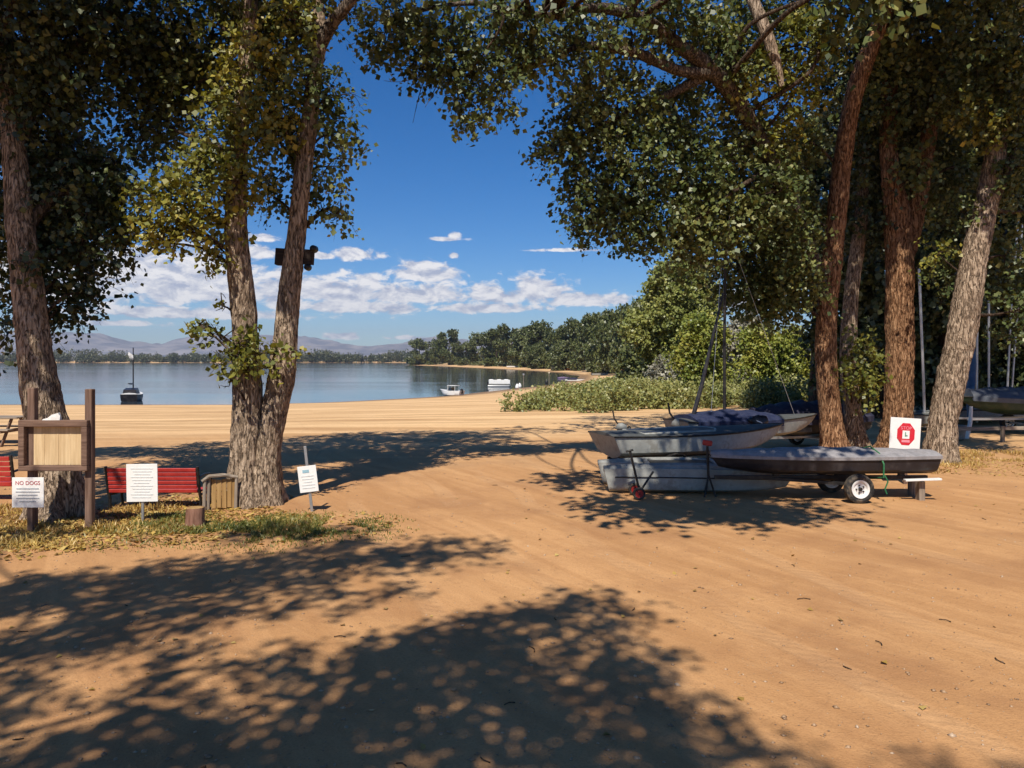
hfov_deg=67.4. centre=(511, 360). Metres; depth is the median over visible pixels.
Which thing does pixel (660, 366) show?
leafy shrub
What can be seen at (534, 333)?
tree
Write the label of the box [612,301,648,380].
round tree
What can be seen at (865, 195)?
cottonwood tree
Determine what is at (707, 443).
boat stand
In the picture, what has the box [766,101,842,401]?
shade tree
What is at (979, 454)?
dry tufts
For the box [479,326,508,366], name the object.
tree
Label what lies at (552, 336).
tree
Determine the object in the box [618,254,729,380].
round tree
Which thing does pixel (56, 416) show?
paper bundle
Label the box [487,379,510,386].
pontoon boat
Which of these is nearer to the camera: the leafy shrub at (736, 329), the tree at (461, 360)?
the leafy shrub at (736, 329)
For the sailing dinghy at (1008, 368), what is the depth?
28.50 m
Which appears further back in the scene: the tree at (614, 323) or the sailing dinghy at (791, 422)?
the tree at (614, 323)
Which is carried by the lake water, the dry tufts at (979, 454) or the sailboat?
the sailboat
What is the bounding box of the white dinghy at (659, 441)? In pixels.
[588,423,783,457]
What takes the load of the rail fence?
on the ground at (376, 449)
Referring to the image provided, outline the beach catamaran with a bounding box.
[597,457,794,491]
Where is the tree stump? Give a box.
[185,506,204,526]
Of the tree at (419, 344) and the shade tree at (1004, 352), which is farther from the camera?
the tree at (419, 344)
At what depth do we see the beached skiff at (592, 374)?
214.53 m
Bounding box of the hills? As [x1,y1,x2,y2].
[0,331,728,360]
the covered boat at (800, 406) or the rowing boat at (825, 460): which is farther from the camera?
the covered boat at (800, 406)
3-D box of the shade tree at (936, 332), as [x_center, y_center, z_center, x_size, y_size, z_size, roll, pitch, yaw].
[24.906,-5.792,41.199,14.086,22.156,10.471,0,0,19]
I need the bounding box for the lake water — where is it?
[0,363,579,404]
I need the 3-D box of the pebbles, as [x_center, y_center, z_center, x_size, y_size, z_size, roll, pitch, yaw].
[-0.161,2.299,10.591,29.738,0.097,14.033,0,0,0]
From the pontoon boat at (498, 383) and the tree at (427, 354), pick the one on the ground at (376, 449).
the tree at (427, 354)
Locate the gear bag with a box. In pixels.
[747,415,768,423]
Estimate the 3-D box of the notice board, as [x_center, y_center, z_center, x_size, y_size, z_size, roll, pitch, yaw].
[-6.232,1.438,10.519,0.959,2.124,0.180,0,0,0]
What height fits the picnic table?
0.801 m
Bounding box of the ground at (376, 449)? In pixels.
[0,361,1023,767]
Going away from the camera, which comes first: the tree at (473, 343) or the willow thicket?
the willow thicket
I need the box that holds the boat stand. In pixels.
[702,440,716,496]
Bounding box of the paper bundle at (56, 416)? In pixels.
[43,413,61,419]
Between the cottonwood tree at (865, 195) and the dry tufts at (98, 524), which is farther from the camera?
the cottonwood tree at (865, 195)
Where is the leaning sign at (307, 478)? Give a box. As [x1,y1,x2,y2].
[297,446,318,511]
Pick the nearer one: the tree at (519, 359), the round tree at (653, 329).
the round tree at (653, 329)
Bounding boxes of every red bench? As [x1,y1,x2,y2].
[0,455,17,485]
[104,466,211,507]
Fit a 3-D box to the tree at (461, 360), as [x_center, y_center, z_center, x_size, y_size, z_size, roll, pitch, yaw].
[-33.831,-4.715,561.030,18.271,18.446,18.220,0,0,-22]
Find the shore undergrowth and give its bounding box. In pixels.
[437,360,768,367]
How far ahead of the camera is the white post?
22.56 m
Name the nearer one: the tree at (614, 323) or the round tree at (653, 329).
the round tree at (653, 329)
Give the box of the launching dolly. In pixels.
[626,449,653,499]
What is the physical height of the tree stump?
0.362 m
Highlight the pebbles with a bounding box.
[3,461,1023,767]
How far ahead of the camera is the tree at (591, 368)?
224.12 m
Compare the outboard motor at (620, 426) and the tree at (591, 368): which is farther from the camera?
the tree at (591, 368)
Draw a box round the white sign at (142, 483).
[126,464,157,520]
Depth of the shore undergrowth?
514.18 m
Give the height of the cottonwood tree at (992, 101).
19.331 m
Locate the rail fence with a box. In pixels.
[958,426,1023,441]
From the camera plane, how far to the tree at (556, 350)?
297.95 m
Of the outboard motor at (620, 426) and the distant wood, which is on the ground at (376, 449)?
the distant wood
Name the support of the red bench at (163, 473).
on the ground at (376, 449)
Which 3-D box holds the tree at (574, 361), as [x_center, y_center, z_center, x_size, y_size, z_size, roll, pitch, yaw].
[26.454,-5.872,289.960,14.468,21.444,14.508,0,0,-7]
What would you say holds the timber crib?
on the ground at (376, 449)
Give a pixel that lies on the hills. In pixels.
(106, 343)
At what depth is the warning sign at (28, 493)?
10.25 m
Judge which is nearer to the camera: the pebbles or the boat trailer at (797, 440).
the pebbles
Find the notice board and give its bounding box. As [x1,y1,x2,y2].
[18,388,94,527]
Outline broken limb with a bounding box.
[746,0,783,86]
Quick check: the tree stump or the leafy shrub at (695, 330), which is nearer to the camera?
the tree stump
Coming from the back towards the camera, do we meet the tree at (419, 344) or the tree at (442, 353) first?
the tree at (419, 344)
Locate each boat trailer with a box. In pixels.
[607,453,712,458]
[714,473,941,503]
[771,435,818,444]
[959,414,1023,430]
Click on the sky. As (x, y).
(459, 236)
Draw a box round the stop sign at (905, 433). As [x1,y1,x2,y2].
[889,417,920,483]
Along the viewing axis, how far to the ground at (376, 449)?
6.95 m
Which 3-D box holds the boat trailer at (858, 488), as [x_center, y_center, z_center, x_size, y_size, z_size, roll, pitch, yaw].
[5.179,2.079,12.827,3.627,0.500,1.157,0,0,-2]
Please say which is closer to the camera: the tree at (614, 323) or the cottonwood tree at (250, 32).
the cottonwood tree at (250, 32)
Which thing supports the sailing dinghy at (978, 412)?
on the ground at (376, 449)
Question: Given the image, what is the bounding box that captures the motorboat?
[440,385,464,395]
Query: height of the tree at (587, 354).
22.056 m
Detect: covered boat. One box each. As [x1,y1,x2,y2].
[749,399,873,435]
[963,386,1023,414]
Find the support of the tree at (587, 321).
on the ground at (376, 449)
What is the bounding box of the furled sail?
[966,351,976,423]
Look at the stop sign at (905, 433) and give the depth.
14.19 m
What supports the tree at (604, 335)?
on the ground at (376, 449)
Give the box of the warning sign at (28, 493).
[12,477,43,530]
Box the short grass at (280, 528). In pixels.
[1,509,419,554]
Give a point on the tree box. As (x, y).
(308, 257)
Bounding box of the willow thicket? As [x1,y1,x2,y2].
[496,372,841,412]
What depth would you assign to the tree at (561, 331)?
318.34 m
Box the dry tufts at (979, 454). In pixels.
[910,448,1023,473]
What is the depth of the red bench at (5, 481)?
12.55 m
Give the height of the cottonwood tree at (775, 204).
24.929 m
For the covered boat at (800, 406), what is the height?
0.949 m
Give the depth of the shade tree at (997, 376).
30.72 m
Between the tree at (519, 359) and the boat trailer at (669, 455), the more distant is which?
the tree at (519, 359)
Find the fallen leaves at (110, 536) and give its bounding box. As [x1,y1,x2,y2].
[0,477,1004,767]
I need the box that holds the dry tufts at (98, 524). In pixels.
[0,499,227,551]
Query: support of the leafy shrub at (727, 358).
on the ground at (376, 449)
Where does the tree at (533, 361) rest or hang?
on the ground at (376, 449)
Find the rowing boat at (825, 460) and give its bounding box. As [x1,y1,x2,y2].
[709,446,942,493]
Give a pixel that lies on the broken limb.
(755, 7)
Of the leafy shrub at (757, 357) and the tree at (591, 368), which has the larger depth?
the tree at (591, 368)
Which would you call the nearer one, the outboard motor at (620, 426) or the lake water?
the outboard motor at (620, 426)
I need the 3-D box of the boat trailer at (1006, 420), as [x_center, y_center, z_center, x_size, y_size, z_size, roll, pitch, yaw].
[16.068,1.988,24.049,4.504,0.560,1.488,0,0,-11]
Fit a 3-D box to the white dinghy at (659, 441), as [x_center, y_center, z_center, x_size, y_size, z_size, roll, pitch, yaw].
[3.645,1.583,15.265,4.113,0.578,1.471,0,0,-18]
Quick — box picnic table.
[0,415,22,446]
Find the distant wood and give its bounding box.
[0,348,484,362]
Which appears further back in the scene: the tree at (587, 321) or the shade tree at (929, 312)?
the tree at (587, 321)
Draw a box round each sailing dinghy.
[663,227,816,435]
[913,269,962,427]
[959,301,1002,421]
[1006,214,1023,415]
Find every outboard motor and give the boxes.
[612,410,630,429]
[667,402,679,426]
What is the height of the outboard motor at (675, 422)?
0.904 m
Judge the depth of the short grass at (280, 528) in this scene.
10.48 m
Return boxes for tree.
[0,0,227,522]
[99,0,378,509]
[345,0,940,446]
[404,338,431,364]
[423,347,437,364]
[428,329,462,364]
[454,342,475,365]
[464,331,494,362]
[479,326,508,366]
[491,323,523,365]
[507,326,543,367]
[521,319,552,367]
[525,342,548,368]
[540,328,562,368]
[547,340,573,370]
[550,325,577,367]
[563,317,586,370]
[570,311,604,371]
[583,308,614,363]
[585,337,614,374]
[592,302,631,370]
[607,295,643,377]
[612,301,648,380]
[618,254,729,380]
[626,297,643,312]
[762,0,937,447]
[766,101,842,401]
[789,93,951,418]
[827,0,982,447]
[857,108,1021,388]
[869,38,1023,422]
[908,0,1023,463]
[916,62,1023,387]
[984,206,1023,370]
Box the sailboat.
[120,348,142,401]
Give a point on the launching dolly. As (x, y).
(636, 491)
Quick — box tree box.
[274,245,317,270]
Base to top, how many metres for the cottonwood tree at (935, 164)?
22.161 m
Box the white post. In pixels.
[965,406,972,438]
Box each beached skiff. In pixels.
[565,377,584,380]
[591,373,608,375]
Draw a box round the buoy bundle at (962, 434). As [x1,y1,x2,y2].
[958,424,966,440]
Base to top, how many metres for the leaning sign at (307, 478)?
1.147 m
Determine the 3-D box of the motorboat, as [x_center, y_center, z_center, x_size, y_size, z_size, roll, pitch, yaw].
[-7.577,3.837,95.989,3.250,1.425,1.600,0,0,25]
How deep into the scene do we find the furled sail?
24.88 m
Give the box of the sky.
[0,0,1023,345]
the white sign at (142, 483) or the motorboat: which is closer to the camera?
the white sign at (142, 483)
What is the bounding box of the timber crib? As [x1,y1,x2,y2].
[201,473,237,510]
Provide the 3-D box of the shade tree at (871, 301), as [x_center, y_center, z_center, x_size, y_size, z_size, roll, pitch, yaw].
[14.587,-4.987,30.847,7.244,15.012,6.722,0,0,0]
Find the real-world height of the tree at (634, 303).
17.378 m
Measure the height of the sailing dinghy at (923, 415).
5.273 m
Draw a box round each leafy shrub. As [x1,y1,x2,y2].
[642,354,682,383]
[661,309,735,390]
[710,332,742,377]
[719,312,765,381]
[722,321,810,400]
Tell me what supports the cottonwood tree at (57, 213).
on the ground at (376, 449)
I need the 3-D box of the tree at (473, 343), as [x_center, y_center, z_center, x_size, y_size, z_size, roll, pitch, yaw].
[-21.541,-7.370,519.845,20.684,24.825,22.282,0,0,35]
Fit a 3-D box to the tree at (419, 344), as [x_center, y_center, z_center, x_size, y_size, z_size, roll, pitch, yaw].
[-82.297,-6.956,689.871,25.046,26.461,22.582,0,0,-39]

